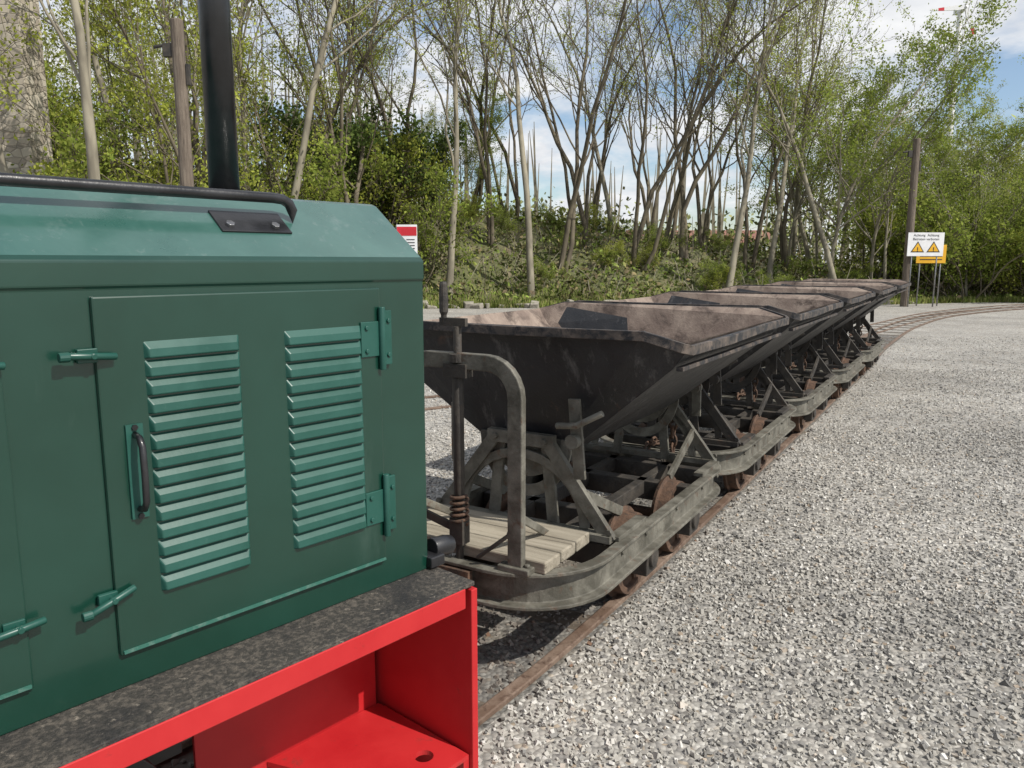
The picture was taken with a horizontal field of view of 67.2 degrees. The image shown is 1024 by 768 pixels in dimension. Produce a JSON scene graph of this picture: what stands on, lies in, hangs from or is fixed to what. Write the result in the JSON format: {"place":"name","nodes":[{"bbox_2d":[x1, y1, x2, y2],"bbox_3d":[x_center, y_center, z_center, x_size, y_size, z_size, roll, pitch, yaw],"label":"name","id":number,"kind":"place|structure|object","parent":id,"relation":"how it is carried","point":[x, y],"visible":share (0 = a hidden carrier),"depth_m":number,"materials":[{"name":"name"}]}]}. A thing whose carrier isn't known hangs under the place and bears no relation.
{"place":"outdoors","nodes":[
{"label":"outdoors","id":0,"kind":"place"},
{"bbox_2d":[39,0,1023,262],"label":"sky","id":1,"kind":"structure","parent":0,"point":[1010,36],"materials":[{"name":"white"}]},
{"bbox_2d":[67,160,1023,767],"bbox_3d":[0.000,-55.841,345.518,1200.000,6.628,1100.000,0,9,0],"label":"gravel ground","id":2,"kind":"structure","parent":0,"point":[995,326],"depth_m":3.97,"materials":[{"name":"grey gravel"}]},
{"bbox_2d":[0,0,53,174],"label":"stone ruin","id":3,"kind":"object","parent":2,"relation":"on","point":[33,88],"visible":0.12,"depth_m":20.72,"materials":[{"name":"grey stone"}]},
{"bbox_2d":[5,0,100,179],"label":"bare tree","id":4,"kind":"object","parent":2,"relation":"on","point":[82,58],"visible":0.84,"depth_m":14.66,"materials":[{"name":"grey plant"}]},
{"bbox_2d":[6,120,131,181],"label":"shrub","id":5,"kind":"object","parent":2,"relation":"on","point":[74,144],"visible":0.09,"depth_m":17.75,"materials":[{"name":"green plant"}]},
{"bbox_2d":[44,61,119,140],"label":"shrub","id":6,"kind":"object","parent":2,"relation":"on","point":[75,111],"visible":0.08,"depth_m":26.55,"materials":[{"name":"green plant"}]},
{"bbox_2d":[48,76,143,179],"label":"shrub","id":7,"kind":"object","parent":2,"relation":"on","point":[100,122],"visible":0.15,"depth_m":25.37,"materials":[{"name":"green plant"}]},
{"bbox_2d":[40,0,162,169],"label":"leafy tree","id":8,"kind":"object","parent":2,"relation":"on","point":[108,67],"visible":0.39,"depth_m":30.46,"materials":[{"name":"green plant"}]},
{"bbox_2d":[79,0,123,180],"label":"bare tree","id":9,"kind":"object","parent":2,"relation":"on","point":[97,70],"visible":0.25,"depth_m":24.97,"materials":[{"name":"grey plant"}]},
{"bbox_2d":[44,51,172,181],"bbox_3d":[-13.565,-7.470,24.500,5.906,4.873,5.515,9,13,44],"label":"shrub","id":10,"kind":"object","parent":2,"relation":"on","point":[122,139],"visible":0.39,"depth_m":24.18,"materials":[{"name":"green plant"}]},
{"bbox_2d":[50,0,175,158],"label":"leafy tree","id":11,"kind":"object","parent":2,"relation":"on","point":[123,60],"visible":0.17,"depth_m":36.94,"materials":[{"name":"green plant"}]},
{"bbox_2d":[0,0,267,188],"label":"leafy tree","id":12,"kind":"object","parent":2,"relation":"on","point":[156,110],"visible":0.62,"depth_m":19.45,"materials":[{"name":"green plant"}]},
{"bbox_2d":[100,155,179,184],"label":"shrub","id":13,"kind":"object","parent":2,"relation":"on","point":[156,175],"visible":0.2,"depth_m":24.38,"materials":[{"name":"green plant"}]},
{"bbox_2d":[104,0,204,154],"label":"leafy tree","id":14,"kind":"object","parent":2,"relation":"on","point":[145,45],"visible":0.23,"depth_m":38.66,"materials":[{"name":"green plant"}]},
{"bbox_2d":[69,0,258,158],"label":"leafy tree","id":15,"kind":"object","parent":2,"relation":"on","point":[162,40],"visible":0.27,"depth_m":31.76,"materials":[{"name":"green plant"}]},
{"bbox_2d":[153,18,193,186],"bbox_3d":[-5.871,-3.407,13.635,0.604,5.735,0.250,0,9,0],"label":"wooden pole","id":16,"kind":"object","parent":2,"relation":"on","point":[174,49],"visible":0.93,"depth_m":13.30,"materials":[{"name":"brown wood"}]},
{"bbox_2d":[117,0,298,154],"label":"leafy tree","id":17,"kind":"object","parent":2,"relation":"on","point":[194,49],"visible":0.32,"depth_m":27.91,"materials":[{"name":"green plant"}]},
{"bbox_2d":[145,0,296,186],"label":"bare tree","id":18,"kind":"object","parent":2,"relation":"on","point":[195,125],"visible":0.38,"depth_m":27.52,"materials":[{"name":"brown plant"}]},
{"bbox_2d":[129,0,359,199],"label":"leafy tree","id":19,"kind":"object","parent":2,"relation":"on","point":[276,176],"visible":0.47,"depth_m":23.91,"materials":[{"name":"green plant"}]},
{"bbox_2d":[178,162,346,201],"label":"shrub","id":20,"kind":"object","parent":2,"relation":"on","point":[321,180],"visible":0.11,"depth_m":21.91,"materials":[{"name":"green plant"}]},
{"bbox_2d":[230,0,312,190],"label":"bare tree","id":21,"kind":"object","parent":2,"relation":"on","point":[243,9],"visible":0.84,"depth_m":23.53,"materials":[{"name":"grey plant"}]},
{"bbox_2d":[195,120,406,203],"bbox_3d":[-6.445,-5.971,24.946,5.900,4.912,6.318,2,9,14],"label":"shrub","id":22,"kind":"object","parent":2,"relation":"on","point":[387,170],"visible":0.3,"depth_m":23.87,"materials":[{"name":"green plant"}]},
{"bbox_2d":[186,0,456,203],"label":"bare tree","id":23,"kind":"object","parent":2,"relation":"on","point":[360,168],"visible":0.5,"depth_m":25.60,"materials":[{"name":"brown plant"}]},
{"bbox_2d":[247,90,398,189],"bbox_3d":[-7.653,-9.198,30.401,6.213,4.740,4.409,3,10,20],"label":"shrub","id":24,"kind":"object","parent":2,"relation":"on","point":[279,116],"visible":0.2,"depth_m":30.05,"materials":[{"name":"green plant"}]},
{"bbox_2d":[277,0,399,131],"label":"leafy tree","id":25,"kind":"object","parent":2,"relation":"on","point":[332,78],"visible":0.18,"depth_m":39.47,"materials":[{"name":"green plant"}]},
{"bbox_2d":[234,0,443,202],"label":"bare tree","id":26,"kind":"object","parent":2,"relation":"on","point":[341,84],"visible":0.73,"depth_m":25.02,"materials":[{"name":"brown plant"}]},
{"bbox_2d":[273,0,428,140],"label":"leafy tree","id":27,"kind":"object","parent":2,"relation":"on","point":[370,85],"visible":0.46,"depth_m":34.40,"materials":[{"name":"green plant"}]},
{"bbox_2d":[287,111,420,213],"bbox_3d":[-5.261,-7.681,28.667,5.825,4.813,4.134,-7,12,-39],"label":"shrub","id":28,"kind":"object","parent":2,"relation":"on","point":[360,130],"visible":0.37,"depth_m":27.67,"materials":[{"name":"green plant"}]},
{"bbox_2d":[288,0,438,201],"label":"bare tree","id":29,"kind":"object","parent":2,"relation":"on","point":[334,111],"visible":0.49,"depth_m":28.91,"materials":[{"name":"brown plant"}]},
{"bbox_2d":[290,0,447,198],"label":"bare tree","id":30,"kind":"object","parent":2,"relation":"on","point":[319,67],"visible":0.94,"depth_m":22.51,"materials":[{"name":"grey plant"}]},
{"bbox_2d":[255,0,482,224],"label":"bare tree","id":31,"kind":"object","parent":2,"relation":"on","point":[383,114],"visible":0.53,"depth_m":28.87,"materials":[{"name":"brown plant"}]},
{"bbox_2d":[324,98,438,224],"bbox_3d":[-5.118,-8.267,29.949,4.409,4.919,6.213,-3,10,-19],"label":"shrub","id":32,"kind":"object","parent":2,"relation":"on","point":[407,173],"visible":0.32,"depth_m":28.82,"materials":[{"name":"green plant"}]},
{"bbox_2d":[347,124,451,224],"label":"shrub","id":33,"kind":"object","parent":2,"relation":"on","point":[397,196],"visible":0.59,"depth_m":28.39,"materials":[{"name":"green plant"}]},
{"bbox_2d":[342,161,507,288],"bbox_3d":[-2.978,-5.396,27.658,5.610,4.491,5.239,5,10,28],"label":"shrub","id":34,"kind":"object","parent":2,"relation":"on","point":[423,238],"visible":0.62,"depth_m":26.74,"materials":[{"name":"green plant"}]},
{"bbox_2d":[383,117,472,216],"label":"shrub","id":35,"kind":"object","parent":2,"relation":"on","point":[441,144],"visible":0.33,"depth_m":30.58,"materials":[{"name":"green plant"}]},
{"bbox_2d":[354,0,511,293],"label":"bare tree","id":36,"kind":"object","parent":2,"relation":"on","point":[452,227],"visible":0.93,"depth_m":26.24,"materials":[{"name":"brown plant"}]},
{"bbox_2d":[418,55,492,200],"bbox_3d":[-2.426,-10.506,33.251,3.154,6.840,4.411,0,9,1],"label":"leafy tree","id":37,"kind":"object","parent":2,"relation":"on","point":[452,120],"visible":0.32,"depth_m":33.55,"materials":[{"name":"green plant"}]},
{"bbox_2d":[378,0,555,215],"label":"bare tree","id":38,"kind":"object","parent":2,"relation":"on","point":[514,186],"visible":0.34,"depth_m":34.59,"materials":[{"name":"brown plant"}]},
{"bbox_2d":[382,0,568,246],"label":"bare tree","id":39,"kind":"object","parent":2,"relation":"on","point":[487,180],"visible":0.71,"depth_m":30.18,"materials":[{"name":"brown plant"}]},
{"bbox_2d":[423,0,534,296],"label":"bare tree","id":40,"kind":"object","parent":2,"relation":"on","point":[529,248],"visible":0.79,"depth_m":27.54,"materials":[{"name":"brown plant"}]},
{"bbox_2d":[446,72,521,205],"bbox_3d":[-1.094,-10.161,32.889,3.545,6.146,2.877,8,12,40],"label":"leafy tree","id":41,"kind":"object","parent":2,"relation":"on","point":[495,101],"visible":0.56,"depth_m":32.84,"materials":[{"name":"green plant"}]},
{"bbox_2d":[453,99,517,202],"bbox_3d":[-1.138,-9.561,33.287,2.640,5.386,3.253,-4,10,-26],"label":"leafy tree","id":42,"kind":"object","parent":2,"relation":"on","point":[493,131],"visible":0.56,"depth_m":33.23,"materials":[{"name":"green plant"}]},
{"bbox_2d":[407,0,581,217],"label":"bare tree","id":43,"kind":"object","parent":2,"relation":"on","point":[479,189],"visible":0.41,"depth_m":34.69,"materials":[{"name":"brown plant"}]},
{"bbox_2d":[493,204,535,241],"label":"shrub","id":44,"kind":"object","parent":2,"relation":"on","point":[510,227],"visible":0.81,"depth_m":31.19,"materials":[{"name":"green plant"}]},
{"bbox_2d":[155,334,902,767],"bbox_3d":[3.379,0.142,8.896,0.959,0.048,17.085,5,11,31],"label":"track ballast","id":45,"kind":"structure","parent":2,"relation":"on","point":[518,624],"depth_m":3.16,"materials":[{"name":"gravel"}]},
{"bbox_2d":[40,0,1023,267],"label":"distant trees","id":46,"kind":"object","parent":2,"relation":"on","point":[722,218],"visible":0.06,"depth_m":50.52,"materials":[{"name":"green plant"}]},
{"bbox_2d":[53,141,1023,303],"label":"undergrowth","id":47,"kind":"object","parent":2,"relation":"on","point":[764,253],"visible":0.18,"depth_m":30.37,"materials":[{"name":"green plant"}]},
{"bbox_2d":[69,173,1023,308],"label":"grass verge","id":48,"kind":"object","parent":2,"relation":"on","point":[921,300],"depth_m":27.90,"materials":[{"name":"green plant"}]},
{"bbox_2d":[488,0,627,226],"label":"bare tree","id":49,"kind":"object","parent":2,"relation":"on","point":[606,195],"visible":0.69,"depth_m":35.07,"materials":[{"name":"brown plant"}]},
{"bbox_2d":[464,0,654,247],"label":"bare tree","id":50,"kind":"object","parent":2,"relation":"on","point":[565,161],"visible":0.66,"depth_m":32.41,"materials":[{"name":"brown plant"}]},
{"bbox_2d":[470,0,663,271],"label":"bare tree","id":51,"kind":"object","parent":2,"relation":"on","point":[571,217],"visible":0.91,"depth_m":29.63,"materials":[{"name":"brown plant"}]},
{"bbox_2d":[157,306,1023,767],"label":"railway track","id":52,"kind":"structure","parent":2,"relation":"on","point":[525,680],"depth_m":3.34,"materials":[{"name":"brown metal"}]},
{"bbox_2d":[0,0,477,767],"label":"diesel locomotive","id":53,"kind":"object","parent":52,"relation":"on","point":[218,546],"visible":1,"depth_m":1.61,"materials":[{"name":"green paint"}]},
{"bbox_2d":[0,288,385,697],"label":"doors","id":54,"kind":"structure","parent":53,"relation":"in","point":[120,325],"depth_m":1.60,"materials":[{"name":"green paint"}]},
{"bbox_2d":[423,281,788,610],"bbox_3d":[0.341,0.208,3.764,1.530,1.449,2.218,5,10,31],"label":"tipper wagon","id":55,"kind":"object","parent":52,"relation":"on","point":[542,400],"visible":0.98,"depth_m":3.17,"materials":[{"name":"grey metal"}]},
{"bbox_2d":[573,291,843,490],"bbox_3d":[1.401,0.018,5.521,1.530,1.276,2.168,5,10,31],"label":"tipper wagon","id":56,"kind":"object","parent":52,"relation":"on","point":[766,423],"visible":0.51,"depth_m":5.37,"materials":[{"name":"grey metal"}]},
{"bbox_2d":[677,285,875,432],"bbox_3d":[2.452,-0.256,7.248,1.530,1.276,2.168,5,10,31],"label":"tipper wagon","id":57,"kind":"object","parent":52,"relation":"on","point":[806,393],"visible":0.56,"depth_m":7.09,"materials":[{"name":"grey metal"}]},
{"bbox_2d":[748,281,896,398],"bbox_3d":[3.520,-0.528,8.966,1.530,1.276,2.168,5,10,30],"label":"tipper wagon","id":58,"kind":"object","parent":52,"relation":"on","point":[846,366],"visible":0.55,"depth_m":8.71,"materials":[{"name":"grey metal"}]},
{"bbox_2d":[796,278,910,375],"bbox_3d":[4.579,-0.801,10.688,1.530,1.276,2.168,5,10,31],"label":"tipper wagon","id":59,"kind":"object","parent":52,"relation":"on","point":[869,346],"visible":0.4,"depth_m":10.49,"materials":[{"name":"grey metal"}]},
{"bbox_2d":[542,0,678,230],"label":"bare tree","id":60,"kind":"object","parent":2,"relation":"on","point":[608,125],"visible":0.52,"depth_m":37.29,"materials":[{"name":"brown plant"}]},
{"bbox_2d":[574,0,751,237],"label":"bare tree","id":61,"kind":"object","parent":2,"relation":"on","point":[644,199],"visible":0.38,"depth_m":41.83,"materials":[{"name":"brown plant"}]},
{"bbox_2d":[423,299,913,308],"bbox_3d":[14.310,-2.941,27.764,39.701,0.419,2.575,-1,9,-8],"label":"stone edging","id":62,"kind":"object","parent":2,"relation":"on","point":[473,305],"visible":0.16,"depth_m":25.70,"materials":[{"name":"grey stone"}]},
{"bbox_2d":[583,0,763,251],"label":"bare tree","id":63,"kind":"object","parent":2,"relation":"on","point":[673,214],"visible":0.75,"depth_m":32.12,"materials":[{"name":"brown plant"}]},
{"bbox_2d":[560,0,821,260],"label":"bare tree","id":64,"kind":"object","parent":2,"relation":"on","point":[683,252],"visible":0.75,"depth_m":31.68,"materials":[{"name":"brown plant"}]},
{"bbox_2d":[585,0,806,271],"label":"bare tree","id":65,"kind":"object","parent":2,"relation":"on","point":[638,233],"visible":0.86,"depth_m":28.44,"materials":[{"name":"brown plant"}]},
{"bbox_2d":[425,304,1023,409],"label":"railway track","id":66,"kind":"structure","parent":2,"relation":"on","point":[448,406],"depth_m":20.73,"materials":[{"name":"metal"}]},
{"bbox_2d":[654,0,797,251],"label":"bare tree","id":67,"kind":"object","parent":2,"relation":"on","point":[702,237],"visible":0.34,"depth_m":34.78,"materials":[{"name":"brown plant"}]},
{"bbox_2d":[665,0,815,287],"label":"bare tree","id":68,"kind":"object","parent":2,"relation":"on","point":[739,227],"visible":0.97,"depth_m":27.61,"materials":[{"name":"brown plant"}]},
{"bbox_2d":[658,0,853,278],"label":"bare tree","id":69,"kind":"object","parent":2,"relation":"on","point":[831,270],"visible":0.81,"depth_m":28.75,"materials":[{"name":"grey plant"}]},
{"bbox_2d":[676,0,843,273],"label":"bare tree","id":70,"kind":"object","parent":2,"relation":"on","point":[804,238],"visible":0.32,"depth_m":35.02,"materials":[{"name":"brown plant"}]},
{"bbox_2d":[664,0,874,273],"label":"bare tree","id":71,"kind":"object","parent":2,"relation":"on","point":[762,216],"visible":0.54,"depth_m":31.85,"materials":[{"name":"brown plant"}]},
{"bbox_2d":[721,71,837,257],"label":"leafy tree","id":72,"kind":"object","parent":2,"relation":"on","point":[771,201],"visible":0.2,"depth_m":41.15,"materials":[{"name":"green plant"}]},
{"bbox_2d":[668,0,908,271],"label":"bare tree","id":73,"kind":"object","parent":2,"relation":"on","point":[783,241],"visible":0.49,"depth_m":32.97,"materials":[{"name":"brown plant"}]},
{"bbox_2d":[701,4,876,224],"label":"leafy tree","id":74,"kind":"object","parent":2,"relation":"on","point":[826,70],"visible":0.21,"depth_m":41.08,"materials":[{"name":"green plant"}]},
{"bbox_2d":[727,0,864,282],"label":"bare tree","id":75,"kind":"object","parent":2,"relation":"on","point":[776,228],"visible":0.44,"depth_m":30.97,"materials":[{"name":"brown plant"}]},
{"bbox_2d":[704,17,925,267],"bbox_3d":[14.362,-11.229,36.425,8.317,12.064,8.460,-9,13,-44],"label":"leafy tree","id":76,"kind":"object","parent":2,"relation":"on","point":[815,227],"visible":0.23,"depth_m":36.09,"materials":[{"name":"green plant"}]},
{"bbox_2d":[705,0,939,258],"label":"leafy tree","id":77,"kind":"object","parent":2,"relation":"on","point":[800,205],"visible":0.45,"depth_m":32.92,"materials":[{"name":"green plant"}]},
{"bbox_2d":[785,0,884,263],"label":"bare tree","id":78,"kind":"object","parent":2,"relation":"on","point":[818,50],"visible":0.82,"depth_m":31.59,"materials":[{"name":"brown plant"}]},
{"bbox_2d":[793,101,901,248],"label":"leafy tree","id":79,"kind":"object","parent":2,"relation":"on","point":[809,214],"visible":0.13,"depth_m":42.33,"materials":[{"name":"green plant"}]},
{"bbox_2d":[702,0,1016,278],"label":"leafy tree","id":80,"kind":"object","parent":2,"relation":"on","point":[952,40],"visible":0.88,"depth_m":29.03,"materials":[{"name":"green plant"}]},
{"bbox_2d":[764,30,965,271],"bbox_3d":[17.053,-11.555,37.107,8.792,13.058,8.877,0,9,1],"label":"leafy tree","id":81,"kind":"object","parent":2,"relation":"on","point":[827,132],"visible":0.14,"depth_m":37.89,"materials":[{"name":"green plant"}]},
{"bbox_2d":[814,55,946,269],"bbox_3d":[15.099,-9.028,33.055,5.837,9.772,4.731,-4,10,-22],"label":"leafy tree","id":82,"kind":"object","parent":2,"relation":"on","point":[867,94],"visible":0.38,"depth_m":32.33,"materials":[{"name":"green plant"}]},
{"bbox_2d":[774,1,1001,278],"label":"leafy tree","id":83,"kind":"object","parent":2,"relation":"on","point":[953,88],"visible":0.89,"depth_m":27.46,"materials":[{"name":"green plant"}]},
{"bbox_2d":[834,204,955,278],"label":"shrub","id":84,"kind":"object","parent":2,"relation":"on","point":[863,241],"visible":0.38,"depth_m":33.16,"materials":[{"name":"green plant"}]},
{"bbox_2d":[865,99,935,278],"bbox_3d":[14.881,-6.955,29.990,2.759,7.570,2.279,0,9,-2],"label":"bare tree","id":85,"kind":"object","parent":2,"relation":"on","point":[885,251],"visible":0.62,"depth_m":29.84,"materials":[{"name":"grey plant"}]},
{"bbox_2d":[900,138,921,306],"bbox_3d":[13.564,-5.449,26.474,0.634,5.750,0.280,0,9,0],"label":"wooden pole","id":86,"kind":"object","parent":2,"relation":"on","point":[914,154],"visible":0.95,"depth_m":26.28,"materials":[{"name":"brown wood"}]},
{"bbox_2d":[830,190,993,289],"bbox_3d":[17.580,-6.459,34.892,6.005,5.159,6.430,-1,9,-4],"label":"shrub","id":87,"kind":"object","parent":2,"relation":"on","point":[845,217],"visible":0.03,"depth_m":35.41,"materials":[{"name":"green plant"}]},
{"bbox_2d":[860,198,990,290],"bbox_3d":[18.142,-5.776,33.438,5.270,4.256,4.921,6,11,33],"label":"shrub","id":88,"kind":"object","parent":2,"relation":"on","point":[879,243],"visible":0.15,"depth_m":32.83,"materials":[{"name":"green plant"}]},
{"bbox_2d":[907,233,944,306],"bbox_3d":[14.138,-3.821,26.497,1.234,2.727,0.082,0,9,0],"label":"warning sign","id":89,"kind":"object","parent":2,"relation":"on","point":[925,244],"visible":1,"depth_m":26.33,"materials":[{"name":"metal"}]},
{"bbox_2d":[915,245,946,305],"bbox_3d":[14.708,-3.727,27.174,1.037,2.330,0.074,0,9,0],"label":"notice sign","id":90,"kind":"object","parent":2,"relation":"on","point":[928,259],"visible":0.59,"depth_m":27.05,"materials":[{"name":"metal"}]},
{"bbox_2d":[845,52,1023,289],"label":"leafy tree","id":91,"kind":"object","parent":2,"relation":"on","point":[1007,146],"visible":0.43,"depth_m":31.53,"materials":[{"name":"green plant"}]},
{"bbox_2d":[851,167,1023,300],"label":"shrub","id":92,"kind":"object","parent":2,"relation":"on","point":[946,229],"visible":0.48,"depth_m":29.80,"materials":[{"name":"green plant"}]},
{"bbox_2d":[864,87,1023,296],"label":"leafy tree","id":93,"kind":"object","parent":2,"relation":"on","point":[976,205],"visible":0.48,"depth_m":30.23,"materials":[{"name":"green plant"}]},
{"bbox_2d":[869,175,1023,296],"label":"shrub","id":94,"kind":"object","parent":2,"relation":"on","point":[1016,191],"visible":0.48,"depth_m":29.84,"materials":[{"name":"green plant"}]},
{"bbox_2d":[930,0,976,159],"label":"wind turbine","id":95,"kind":"object","parent":2,"relation":"on","point":[957,8],"visible":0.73,"depth_m":394.29,"materials":[{"name":"white metal"}]},
{"bbox_2d":[896,222,1013,296],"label":"shrub","id":96,"kind":"object","parent":2,"relation":"on","point":[956,272],"visible":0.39,"depth_m":30.11,"materials":[{"name":"green plant"}]},
{"bbox_2d":[897,98,1023,288],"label":"leafy tree","id":97,"kind":"object","parent":2,"relation":"on","point":[975,116],"visible":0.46,"depth_m":31.90,"materials":[{"name":"green plant"}]},
{"bbox_2d":[897,86,1023,291],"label":"leafy tree","id":98,"kind":"object","parent":2,"relation":"on","point":[948,155],"visible":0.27,"depth_m":32.36,"materials":[{"name":"green plant"}]},
{"bbox_2d":[927,187,1023,296],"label":"shrub","id":99,"kind":"object","parent":2,"relation":"on","point":[1015,256],"visible":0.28,"depth_m":30.05,"materials":[{"name":"green plant"}]},
{"bbox_2d":[938,75,1023,283],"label":"leafy tree","id":100,"kind":"object","parent":2,"relation":"on","point":[992,101],"visible":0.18,"depth_m":37.10,"materials":[{"name":"green plant"}]},
{"bbox_2d":[951,98,1023,288],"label":"leafy tree","id":101,"kind":"object","parent":2,"relation":"on","point":[979,194],"visible":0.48,"depth_m":33.58,"materials":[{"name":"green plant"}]},
{"bbox_2d":[966,88,1023,215],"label":"leafy tree","id":102,"kind":"object","parent":2,"relation":"on","point":[985,105],"visible":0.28,"depth_m":38.68,"materials":[{"name":"green plant"}]},
{"bbox_2d":[994,229,1023,296],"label":"shrub","id":103,"kind":"object","parent":2,"relation":"on","point":[1012,280],"visible":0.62,"depth_m":29.99,"materials":[{"name":"green plant"}]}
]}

